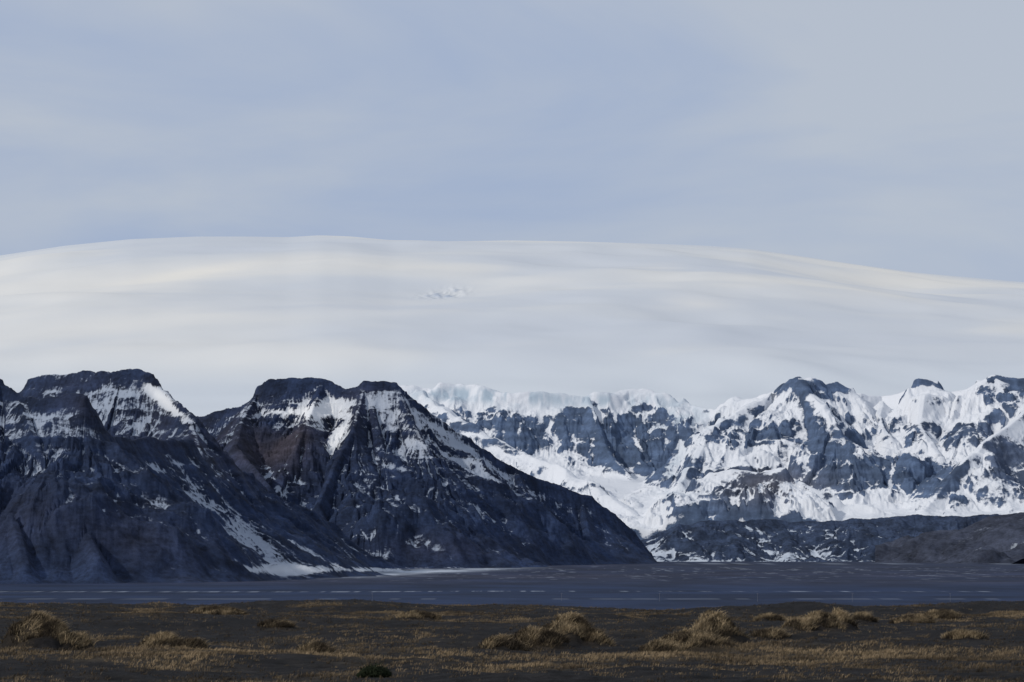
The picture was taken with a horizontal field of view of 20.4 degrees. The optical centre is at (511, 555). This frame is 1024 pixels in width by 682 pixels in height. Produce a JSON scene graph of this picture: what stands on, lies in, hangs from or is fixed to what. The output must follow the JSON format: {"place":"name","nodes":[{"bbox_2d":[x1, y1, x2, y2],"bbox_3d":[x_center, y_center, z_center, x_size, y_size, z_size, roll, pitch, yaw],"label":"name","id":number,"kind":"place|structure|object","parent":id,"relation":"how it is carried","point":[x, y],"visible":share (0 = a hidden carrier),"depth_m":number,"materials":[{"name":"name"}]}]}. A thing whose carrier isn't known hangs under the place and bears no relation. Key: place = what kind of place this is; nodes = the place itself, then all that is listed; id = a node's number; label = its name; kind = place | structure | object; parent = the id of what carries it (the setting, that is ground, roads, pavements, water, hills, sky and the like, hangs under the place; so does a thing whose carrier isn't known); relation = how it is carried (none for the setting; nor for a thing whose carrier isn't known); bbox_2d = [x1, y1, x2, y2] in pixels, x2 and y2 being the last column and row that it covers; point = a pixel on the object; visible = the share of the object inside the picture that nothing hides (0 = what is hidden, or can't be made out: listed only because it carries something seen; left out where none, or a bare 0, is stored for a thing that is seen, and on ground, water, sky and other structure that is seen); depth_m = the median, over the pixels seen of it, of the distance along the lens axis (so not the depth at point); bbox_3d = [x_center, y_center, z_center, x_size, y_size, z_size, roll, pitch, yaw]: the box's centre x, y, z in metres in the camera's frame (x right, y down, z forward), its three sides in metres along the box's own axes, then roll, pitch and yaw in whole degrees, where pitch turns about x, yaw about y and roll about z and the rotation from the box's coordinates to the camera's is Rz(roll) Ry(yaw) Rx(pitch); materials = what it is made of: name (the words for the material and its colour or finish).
{"place":"outdoors","nodes":[
{"label":"outdoors","id":0,"kind":"place"},
{"bbox_2d":[0,369,659,583],"bbox_3d":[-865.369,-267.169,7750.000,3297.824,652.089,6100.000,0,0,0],"label":"mountain ridge","id":1,"kind":"structure","parent":0,"point":[132,476],"depth_m":7235.30,"materials":[{"name":"grey stone"}]},
{"bbox_2d":[0,235,1023,416],"bbox_3d":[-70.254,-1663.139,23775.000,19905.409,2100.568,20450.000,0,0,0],"label":"glacier ice cap","id":2,"kind":"object","parent":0,"point":[200,326],"visible":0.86,"depth_m":16743.32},
{"bbox_2d":[0,599,1023,681],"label":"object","id":3,"kind":"structure","parent":0,"point":[295,662],"depth_m":129.23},
{"bbox_2d":[356,660,391,677],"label":"shrub","id":4,"kind":"object","parent":3,"relation":"on","point":[375,670],"visible":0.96,"depth_m":97.17,"materials":[{"name":"green plant"}]},
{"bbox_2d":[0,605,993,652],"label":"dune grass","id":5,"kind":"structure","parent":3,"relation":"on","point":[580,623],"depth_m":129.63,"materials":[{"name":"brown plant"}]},
{"bbox_2d":[0,598,1023,681],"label":"dry grass","id":6,"kind":"structure","parent":3,"relation":"on","point":[143,651],"depth_m":117.71,"materials":[{"name":"brown plant"}]},
{"bbox_2d":[0,562,1023,609],"bbox_3d":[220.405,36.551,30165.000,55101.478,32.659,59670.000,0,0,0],"label":"ground","id":7,"kind":"structure","parent":0,"point":[683,585],"depth_m":4711.10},
{"bbox_2d":[0,0,1023,281],"label":"sky","id":8,"kind":"structure","parent":0,"point":[888,134],"materials":[{"name":"blue"}]},
{"bbox_2d":[400,375,1023,539],"bbox_3d":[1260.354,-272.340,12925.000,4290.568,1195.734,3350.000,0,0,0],"label":"snowy mountains","id":9,"kind":"structure","parent":0,"point":[642,463],"depth_m":12630.40,"materials":[{"name":"white snow"}]},
{"bbox_2d":[641,513,1015,561],"bbox_3d":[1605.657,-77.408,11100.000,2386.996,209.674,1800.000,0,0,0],"label":"moraine hill","id":10,"kind":"structure","parent":0,"point":[847,540],"depth_m":11174.60,"materials":[{"name":"grey stone"}]},
{"bbox_2d":[875,512,1023,563],"bbox_3d":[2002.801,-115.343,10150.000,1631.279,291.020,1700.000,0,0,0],"label":"foothill","id":11,"kind":"structure","parent":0,"point":[998,539],"depth_m":9968.71,"materials":[{"name":"grey stone"}]}
]}

